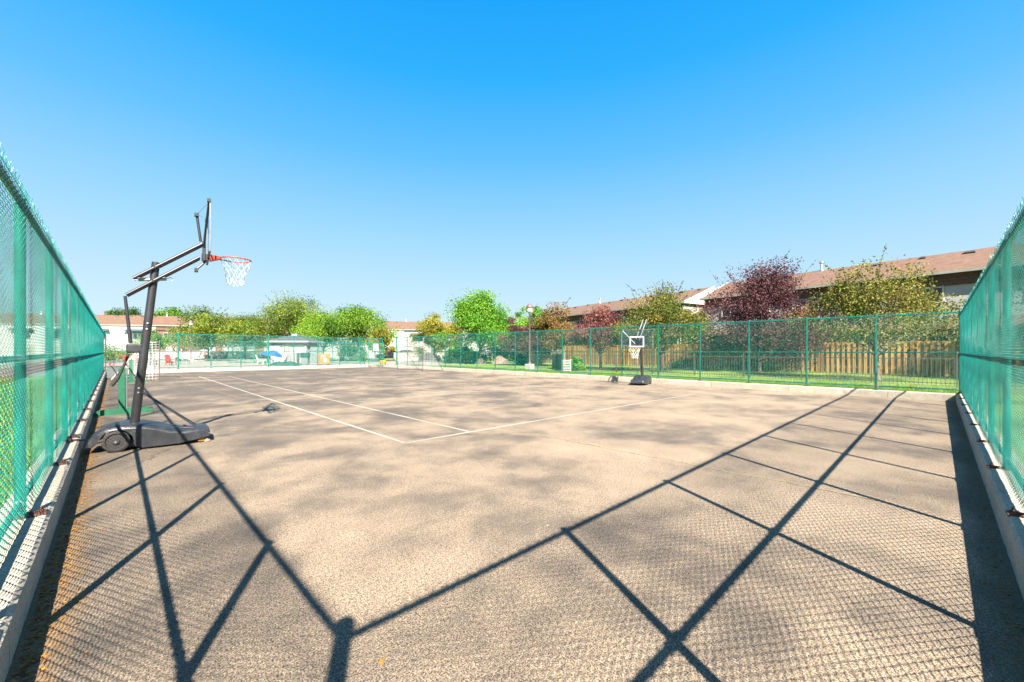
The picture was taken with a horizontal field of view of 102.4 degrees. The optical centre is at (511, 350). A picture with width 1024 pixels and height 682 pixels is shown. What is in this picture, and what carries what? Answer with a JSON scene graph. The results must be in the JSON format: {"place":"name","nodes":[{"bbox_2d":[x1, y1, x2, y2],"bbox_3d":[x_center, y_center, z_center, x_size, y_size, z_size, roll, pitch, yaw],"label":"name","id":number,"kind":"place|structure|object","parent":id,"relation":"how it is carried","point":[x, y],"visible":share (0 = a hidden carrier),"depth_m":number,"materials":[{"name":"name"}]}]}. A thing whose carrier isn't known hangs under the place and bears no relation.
{"place":"outdoors","nodes":[
{"label":"outdoors","id":0,"kind":"place"},
{"bbox_2d":[0,378,83,508],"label":"grass","id":1,"kind":"structure","parent":0,"point":[2,485],"depth_m":7.39,"materials":[{"name":"green plant"}]},
{"bbox_2d":[106,366,120,378],"bbox_3d":[-21.549,1.157,22.286,0.600,0.665,0.550,0,0,-44],"label":"storage bin","id":2,"kind":"object","parent":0,"point":[112,371],"visible":0.73,"depth_m":22.04,"materials":[{"name":"white plastic"}]},
{"bbox_2d":[33,360,237,363],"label":"swimming pool water","id":3,"kind":"structure","parent":0,"point":[155,361],"depth_m":54.89,"materials":[{"name":"blue liquid"}]},
{"bbox_2d":[0,358,490,377],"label":"pool deck","id":4,"kind":"structure","parent":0,"point":[390,362],"depth_m":43.25,"materials":[{"name":"concrete"}]},
{"bbox_2d":[104,344,129,360],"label":"shrub","id":5,"kind":"object","parent":4,"relation":"on","point":[110,356],"visible":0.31,"depth_m":59.80,"materials":[{"name":"green plant"}]},
{"bbox_2d":[130,328,172,359],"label":"leafy tree","id":6,"kind":"object","parent":4,"relation":"on","point":[158,338],"visible":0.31,"depth_m":62.08,"materials":[{"name":"green plant"}]},
{"bbox_2d":[164,354,176,364],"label":"deck chair","id":7,"kind":"object","parent":4,"relation":"on","point":[169,359],"visible":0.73,"depth_m":41.10,"materials":[{"name":"red plastic"}]},
{"bbox_2d":[104,341,266,357],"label":"chain link fence","id":8,"kind":"object","parent":4,"relation":"on","point":[195,350],"visible":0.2,"depth_m":76.12,"materials":[{"name":"green metal"}]},
{"bbox_2d":[188,320,193,361],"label":"street lamp","id":9,"kind":"object","parent":4,"relation":"on","point":[191,322],"visible":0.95,"depth_m":52.95,"materials":[{"name":"white metal"}]},
{"bbox_2d":[163,305,255,358],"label":"leafy tree","id":10,"kind":"object","parent":4,"relation":"on","point":[204,325],"visible":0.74,"depth_m":65.72,"materials":[{"name":"green plant"}]},
{"bbox_2d":[109,352,347,358],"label":"wall","id":11,"kind":"structure","parent":4,"relation":"on","point":[198,355],"depth_m":75.33,"materials":[{"name":"white paint"}]},
{"bbox_2d":[209,311,285,358],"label":"leafy tree","id":12,"kind":"object","parent":4,"relation":"on","point":[242,331],"visible":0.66,"depth_m":67.16,"materials":[{"name":"green plant"}]},
{"bbox_2d":[228,341,267,362],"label":"chain link fence","id":13,"kind":"object","parent":4,"relation":"on","point":[248,350],"visible":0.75,"depth_m":48.54,"materials":[{"name":"green metal"}]},
{"bbox_2d":[261,348,281,363],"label":"umbrella","id":14,"kind":"object","parent":4,"relation":"on","point":[275,354],"visible":0.61,"depth_m":42.51,"materials":[{"name":"blue fabric"}]},
{"bbox_2d":[275,354,286,361],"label":"deck chair","id":15,"kind":"object","parent":4,"relation":"on","point":[282,359],"visible":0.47,"depth_m":42.79,"materials":[{"name":"white paint"}]},
{"bbox_2d":[270,361,300,365],"bbox_3d":[-22.014,1.239,39.800,2.900,0.442,1.000,0,0,0],"label":"tarpaulin","id":16,"kind":"object","parent":4,"relation":"on","point":[285,363],"visible":0.7,"depth_m":39.49,"materials":[{"name":"green plastic"}]},
{"bbox_2d":[245,290,333,345],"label":"leafy tree","id":17,"kind":"object","parent":4,"relation":"on","point":[287,318],"visible":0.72,"depth_m":65.69,"materials":[{"name":"green plant"}]},
{"bbox_2d":[264,334,324,362],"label":"pool house","id":18,"kind":"structure","parent":4,"relation":"on","point":[297,342],"depth_m":49.50,"materials":[{"name":"white"}]},
{"bbox_2d":[300,352,309,363],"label":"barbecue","id":19,"kind":"object","parent":4,"relation":"on","point":[303,357],"visible":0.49,"depth_m":41.77,"materials":[{"name":"white metal"}]},
{"bbox_2d":[318,353,329,364],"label":"sign frame","id":20,"kind":"object","parent":4,"relation":"on","point":[320,361],"visible":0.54,"depth_m":40.98,"materials":[{"name":"yellow wood"}]},
{"bbox_2d":[288,309,366,350],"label":"leafy tree","id":21,"kind":"object","parent":4,"relation":"on","point":[310,327],"visible":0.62,"depth_m":55.91,"materials":[{"name":"green plant"}]},
{"bbox_2d":[318,342,383,362],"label":"chain link fence","id":22,"kind":"object","parent":4,"relation":"on","point":[350,351],"visible":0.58,"depth_m":49.60,"materials":[{"name":"green metal"}]},
{"bbox_2d":[337,343,369,360],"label":"shrub","id":23,"kind":"object","parent":4,"relation":"on","point":[357,353],"visible":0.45,"depth_m":56.80,"materials":[{"name":"green plant"}]},
{"bbox_2d":[312,302,403,360],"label":"leafy tree","id":24,"kind":"object","parent":4,"relation":"on","point":[360,320],"visible":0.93,"depth_m":58.17,"materials":[{"name":"green plant"}]},
{"bbox_2d":[365,328,395,355],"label":"leafy tree","id":25,"kind":"object","parent":4,"relation":"on","point":[379,332],"visible":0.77,"depth_m":55.37,"materials":[{"name":"yellow plant"}]},
{"bbox_2d":[393,352,451,360],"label":"wall","id":26,"kind":"structure","parent":4,"relation":"on","point":[405,357],"depth_m":59.11,"materials":[{"name":"white paint"}]},
{"bbox_2d":[404,312,461,361],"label":"leafy tree","id":27,"kind":"object","parent":4,"relation":"on","point":[430,326],"visible":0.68,"depth_m":52.87,"materials":[{"name":"yellow plant"}]},
{"bbox_2d":[375,351,395,359],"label":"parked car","id":28,"kind":"object","parent":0,"point":[390,354],"visible":0.22,"depth_m":61.02,"materials":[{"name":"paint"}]},
{"bbox_2d":[0,357,1023,495],"bbox_3d":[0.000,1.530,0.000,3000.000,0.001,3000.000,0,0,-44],"label":"ground","id":29,"kind":"structure","parent":0,"point":[704,365],"depth_m":9.86,"materials":[{"name":"green plant"}]},
{"bbox_2d":[0,371,106,681],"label":"kerb","id":30,"kind":"structure","parent":29,"relation":"on","point":[21,568],"depth_m":2.78,"materials":[{"name":"concrete"}]},
{"bbox_2d":[0,143,103,568],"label":"chain link fence","id":31,"kind":"object","parent":30,"relation":"on","point":[87,330],"visible":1,"depth_m":3.52,"materials":[{"name":"green metal"}]},
{"bbox_2d":[54,438,85,441],"bbox_3d":[-6.193,1.255,5.757,0.144,0.110,0.436,0,0,13],"label":"loose bracket","id":32,"kind":"object","parent":30,"relation":"on","point":[69,439],"visible":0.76,"depth_m":5.79,"materials":[{"name":"black metal"}]},
{"bbox_2d":[105,306,141,315],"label":"leafy tree","id":33,"kind":"object","parent":29,"relation":"on","point":[132,311],"visible":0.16,"depth_m":98.45,"materials":[{"name":"green plant"}]},
{"bbox_2d":[153,307,185,315],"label":"leafy tree","id":34,"kind":"object","parent":29,"relation":"on","point":[172,311],"visible":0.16,"depth_m":96.76,"materials":[{"name":"green plant"}]},
{"bbox_2d":[0,310,375,358],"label":"town house row","id":35,"kind":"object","parent":29,"relation":"on","point":[113,323],"visible":0.26,"depth_m":75.69,"materials":[{"name":"white paint"}]},
{"bbox_2d":[131,331,141,339],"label":"window","id":36,"kind":"structure","parent":35,"relation":"in","point":[134,335],"depth_m":75.53,"materials":[{"name":"white paint"}]},
{"bbox_2d":[106,364,376,373],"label":"kerb end","id":37,"kind":"structure","parent":29,"relation":"on","point":[244,368],"depth_m":31.37,"materials":[{"name":"concrete"}]},
{"bbox_2d":[104,331,365,370],"bbox_3d":[-19.540,-0.007,31.823,17.050,2.570,0.210,0,0,-44],"label":"chain link fence","id":38,"kind":"object","parent":37,"relation":"on","point":[218,351],"visible":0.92,"depth_m":30.74,"materials":[{"name":"green metal"}]},
{"bbox_2d":[376,319,512,356],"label":"town house row","id":39,"kind":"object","parent":29,"relation":"on","point":[409,328],"visible":0.25,"depth_m":92.37,"materials":[{"name":"white paint"}]},
{"bbox_2d":[417,341,475,360],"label":"shrub","id":40,"kind":"object","parent":29,"relation":"on","point":[447,350],"visible":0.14,"depth_m":60.87,"materials":[{"name":"green plant"}]},
{"bbox_2d":[441,344,486,363],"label":"shrub","id":41,"kind":"object","parent":29,"relation":"on","point":[467,356],"visible":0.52,"depth_m":46.46,"materials":[{"name":"green plant"}]},
{"bbox_2d":[432,287,528,356],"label":"leafy tree","id":42,"kind":"object","parent":29,"relation":"on","point":[478,315],"visible":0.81,"depth_m":44.38,"materials":[{"name":"green plant"}]},
{"bbox_2d":[475,357,485,363],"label":"boulder","id":43,"kind":"object","parent":29,"relation":"on","point":[481,361],"visible":0.66,"depth_m":44.61,"materials":[{"name":"grey stone"}]},
{"bbox_2d":[483,343,513,362],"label":"shrub","id":44,"kind":"object","parent":29,"relation":"on","point":[504,355],"visible":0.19,"depth_m":48.60,"materials":[{"name":"green plant"}]},
{"bbox_2d":[505,305,544,340],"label":"leafy tree","id":45,"kind":"object","parent":29,"relation":"on","point":[538,311],"visible":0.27,"depth_m":59.46,"materials":[{"name":"green plant"}]},
{"bbox_2d":[547,286,715,364],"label":"town house row","id":46,"kind":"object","parent":29,"relation":"on","point":[578,314],"visible":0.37,"depth_m":46.61,"materials":[{"name":"brown"}]},
{"bbox_2d":[394,365,955,401],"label":"kerb","id":47,"kind":"structure","parent":29,"relation":"on","point":[937,396],"depth_m":15.91,"materials":[{"name":"concrete"}]},
{"bbox_2d":[396,309,961,393],"bbox_3d":[1.482,-0.007,24.327,0.210,2.570,33.990,0,0,-44],"label":"chain link fence","id":48,"kind":"object","parent":47,"relation":"on","point":[875,352],"visible":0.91,"depth_m":16.57,"materials":[{"name":"green metal"}]},
{"bbox_2d":[700,242,1023,370],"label":"town house row","id":49,"kind":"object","parent":29,"relation":"on","point":[957,273],"visible":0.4,"depth_m":26.56,"materials":[{"name":"brown"}]},
{"bbox_2d":[721,305,745,316],"bbox_3d":[18.857,-3.370,34.816,0.140,0.970,2.420,0,0,-34],"label":"window","id":50,"kind":"structure","parent":49,"relation":"in","point":[730,305],"depth_m":35.35,"materials":[{"name":"grey glass"}]},
{"bbox_2d":[794,297,830,311],"bbox_3d":[22.021,-3.370,30.196,0.140,0.970,2.420,0,0,-34],"label":"window","id":51,"kind":"structure","parent":49,"relation":"in","point":[802,300],"depth_m":30.35,"materials":[{"name":"grey glass"}]},
{"bbox_2d":[893,286,945,304],"bbox_3d":[25.184,-3.370,25.577,0.140,0.970,2.420,0,0,-34],"label":"window","id":52,"kind":"structure","parent":49,"relation":"in","point":[939,289],"depth_m":24.91,"materials":[{"name":"white paint"}]},
{"bbox_2d":[933,338,954,340],"bbox_3d":[25.879,0.350,24.597,0.060,2.200,1.000,0,0,-34],"label":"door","id":53,"kind":"structure","parent":49,"relation":"in","point":[937,339],"depth_m":24.63,"materials":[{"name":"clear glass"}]},
{"bbox_2d":[956,394,1023,599],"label":"kerb","id":54,"kind":"structure","parent":29,"relation":"on","point":[1001,497],"depth_m":3.74,"materials":[{"name":"concrete"}]},
{"bbox_2d":[956,197,1023,517],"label":"chain link fence","id":55,"kind":"object","parent":54,"relation":"on","point":[977,350],"visible":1,"depth_m":4.51,"materials":[{"name":"green metal"}]},
{"bbox_2d":[0,0,1023,321],"label":"sky","id":56,"kind":"structure","parent":0,"point":[400,157],"materials":[{"name":"blue"}]},
{"bbox_2d":[5,367,1023,681],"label":"court surface","id":57,"kind":"object","parent":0,"point":[705,535],"visible":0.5,"depth_m":3.25,"materials":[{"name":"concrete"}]},
{"bbox_2d":[11,390,109,681],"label":"dry leaves","id":58,"kind":"object","parent":57,"relation":"on","point":[39,634],"visible":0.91,"depth_m":2.65,"materials":[{"name":"brown plant"}]},
{"bbox_2d":[93,368,152,415],"bbox_3d":[-9.257,0.958,9.814,0.140,1.085,1.070,0,0,44],"label":"net stand","id":59,"kind":"object","parent":57,"relation":"on","point":[123,408],"visible":0.94,"depth_m":9.80,"materials":[{"name":"green paint"}]},
{"bbox_2d":[117,359,147,382],"bbox_3d":[-18.012,0.958,19.500,0.140,1.085,1.120,0,0,44],"label":"net stand","id":60,"kind":"object","parent":57,"relation":"on","point":[131,370],"visible":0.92,"depth_m":19.49,"materials":[{"name":"green paint"}]},
{"bbox_2d":[110,341,159,381],"bbox_3d":[-19.367,0.527,21.131,1.790,1.997,3.193,0,0,-44],"label":"soccer goal","id":61,"kind":"object","parent":57,"relation":"on","point":[133,356],"visible":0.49,"depth_m":20.61,"materials":[{"name":"white paint"}]},
{"bbox_2d":[85,198,251,451],"bbox_3d":[-5.482,-0.448,6.752,2.060,3.894,1.340,0,0,-38],"label":"basketball hoop","id":62,"kind":"object","parent":57,"relation":"on","point":[135,430],"visible":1,"depth_m":6.46,"materials":[{"name":"black plastic"}]},
{"bbox_2d":[198,376,405,442],"bbox_3d":[-9.956,1.496,15.283,0.055,0.001,23.780,0,0,-44],"label":"court line","id":63,"kind":"object","parent":57,"relation":"on","point":[321,415],"visible":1,"depth_m":9.07,"materials":[{"name":"white paint"}]},
{"bbox_2d":[229,376,466,430],"bbox_3d":[-8.753,1.496,15.909,0.055,0.001,22.950,0,0,-44],"label":"court line","id":64,"kind":"object","parent":57,"relation":"on","point":[368,408],"visible":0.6,"depth_m":10.28,"materials":[{"name":"white paint"}]},
{"bbox_2d":[368,338,382,365],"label":"gate","id":65,"kind":"structure","parent":57,"relation":"on","point":[375,347],"depth_m":37.97,"materials":[{"name":"green metal"}]},
{"bbox_2d":[378,657,385,664],"bbox_3d":[-0.624,1.492,1.985,0.023,0.008,0.044,0,0,15],"label":"fallen leaf","id":66,"kind":"object","parent":57,"relation":"on","point":[381,661],"visible":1,"depth_m":1.98,"materials":[{"name":"orange plant"}]},
{"bbox_2d":[397,345,442,371],"bbox_3d":[-7.004,0.577,31.326,1.790,1.897,3.706,0,0,-44],"label":"soccer goal","id":67,"kind":"object","parent":57,"relation":"on","point":[422,360],"visible":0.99,"depth_m":31.02,"materials":[{"name":"white paint"}]},
{"bbox_2d":[350,386,532,402],"bbox_3d":[-1.778,1.496,14.617,8.150,0.001,0.050,0,0,-44],"label":"court line","id":68,"kind":"object","parent":57,"relation":"on","point":[431,395],"visible":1,"depth_m":13.72,"materials":[{"name":"white paint"}]},
{"bbox_2d":[406,394,691,442],"bbox_3d":[2.215,1.496,10.389,10.781,0.001,0.055,0,0,-43],"label":"court line","id":69,"kind":"object","parent":57,"relation":"on","point":[532,421],"visible":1,"depth_m":8.57,"materials":[{"name":"white paint"}]},
{"bbox_2d":[621,319,652,383],"bbox_3d":[5.564,0.030,17.999,1.360,2.938,2.065,0,0,31],"label":"basketball hoop","id":70,"kind":"object","parent":57,"relation":"on","point":[642,378],"visible":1,"depth_m":17.88,"materials":[{"name":"black plastic"}]},
{"bbox_2d":[948,405,1023,681],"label":"dry leaves","id":71,"kind":"object","parent":57,"relation":"on","point":[1018,659],"visible":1,"depth_m":2.64,"materials":[{"name":"brown plant"}]},
{"bbox_2d":[409,362,1023,404],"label":"lawn","id":72,"kind":"structure","parent":0,"point":[833,375],"depth_m":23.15,"materials":[{"name":"green plant"}]},
{"bbox_2d":[492,355,507,363],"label":"boulder","id":73,"kind":"object","parent":72,"relation":"on","point":[500,361],"visible":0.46,"depth_m":43.48,"materials":[{"name":"beige stone"}]},
{"bbox_2d":[508,350,528,364],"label":"shrub","id":74,"kind":"object","parent":72,"relation":"on","point":[518,360],"visible":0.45,"depth_m":40.57,"materials":[{"name":"green plant"}]},
{"bbox_2d":[497,304,560,363],"bbox_3d":[1.697,-1.319,38.087,5.070,5.678,6.139,0,0,-44],"label":"plum tree","id":75,"kind":"object","parent":72,"relation":"on","point":[516,329],"visible":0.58,"depth_m":37.36,"materials":[{"name":"green plant"}]},
{"bbox_2d":[525,303,533,369],"bbox_3d":[1.304,-1.065,30.500,0.550,4.950,0.550,0,0,35],"label":"street lamp","id":76,"kind":"object","parent":72,"relation":"on","point":[529,306],"visible":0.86,"depth_m":30.38,"materials":[{"name":"white metal"}]},
{"bbox_2d":[528,349,550,365],"bbox_3d":[2.441,0.596,38.914,2.883,1.966,2.398,0,0,-44],"label":"shrub","id":77,"kind":"object","parent":72,"relation":"on","point":[535,359],"visible":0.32,"depth_m":38.62,"materials":[{"name":"green plant"}]},
{"bbox_2d":[527,297,588,350],"bbox_3d":[4.123,-1.560,36.228,5.088,6.160,6.284,0,0,-44],"label":"leafy tree","id":78,"kind":"object","parent":72,"relation":"on","point":[547,321],"visible":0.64,"depth_m":35.52,"materials":[{"name":"green plant"}]},
{"bbox_2d":[552,350,564,369],"bbox_3d":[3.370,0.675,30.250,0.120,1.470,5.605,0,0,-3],"label":"utility box","id":79,"kind":"object","parent":72,"relation":"on","point":[558,360],"visible":0.56,"depth_m":29.72,"materials":[{"name":"green metal"}]},
{"bbox_2d":[563,359,570,370],"bbox_3d":[3.567,0.980,27.000,0.610,0.840,0.050,0,0,6],"label":"white rack","id":80,"kind":"object","parent":72,"relation":"on","point":[567,365],"visible":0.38,"depth_m":26.98,"materials":[{"name":"metal"}]},
{"bbox_2d":[565,355,586,370],"bbox_3d":[4.558,0.916,29.000,1.366,1.220,1.729,0,0,-44],"label":"shrub","id":81,"kind":"object","parent":72,"relation":"on","point":[575,365],"visible":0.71,"depth_m":28.59,"materials":[{"name":"green plant"}]},
{"bbox_2d":[565,305,630,368],"bbox_3d":[6.409,-0.913,30.989,5.542,4.865,5.146,0,0,-44],"label":"plum tree","id":82,"kind":"object","parent":72,"relation":"on","point":[600,322],"visible":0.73,"depth_m":30.03,"materials":[{"name":"red plant"}]},
{"bbox_2d":[610,279,715,371],"bbox_3d":[10.122,-1.624,27.870,6.734,6.288,7.525,0,0,16],"label":"leafy tree","id":83,"kind":"object","parent":72,"relation":"on","point":[661,305],"visible":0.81,"depth_m":26.66,"materials":[{"name":"green plant"}]},
{"bbox_2d":[668,358,704,368],"bbox_3d":[14.064,1.033,32.958,2.407,1.189,2.527,0,0,-44],"label":"shrub","id":84,"kind":"object","parent":72,"relation":"on","point":[678,364],"visible":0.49,"depth_m":32.66,"materials":[{"name":"green plant"}]},
{"bbox_2d":[728,358,774,370],"bbox_3d":[17.394,0.943,29.383,3.724,1.635,3.555,0,0,-44],"label":"shrub","id":85,"kind":"object","parent":72,"relation":"on","point":[764,366],"visible":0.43,"depth_m":28.59,"materials":[{"name":"green plant"}]},
{"bbox_2d":[679,251,845,371],"bbox_3d":[15.978,-2.196,26.655,7.698,7.444,8.896,0,0,-44],"label":"plum tree","id":86,"kind":"object","parent":72,"relation":"on","point":[763,294],"visible":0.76,"depth_m":25.71,"materials":[{"name":"purple plant"}]},
{"bbox_2d":[531,339,1023,378],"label":"wooden fence","id":87,"kind":"object","parent":72,"relation":"on","point":[949,364],"visible":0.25,"depth_m":24.93,"materials":[{"name":"brown wood"}]},
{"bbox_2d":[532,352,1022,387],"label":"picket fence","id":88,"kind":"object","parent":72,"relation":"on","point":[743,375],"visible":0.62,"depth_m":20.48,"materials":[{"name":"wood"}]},
{"bbox_2d":[779,243,1001,379],"bbox_3d":[17.295,-1.495,19.551,6.992,6.034,8.066,0,0,-44],"label":"leafy tree","id":89,"kind":"object","parent":72,"relation":"on","point":[849,306],"visible":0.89,"depth_m":18.81,"materials":[{"name":"green plant"}]},
{"bbox_2d":[1011,281,1023,317],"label":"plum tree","id":90,"kind":"object","parent":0,"point":[1016,297],"visible":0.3,"depth_m":18.03,"materials":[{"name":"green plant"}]}
]}

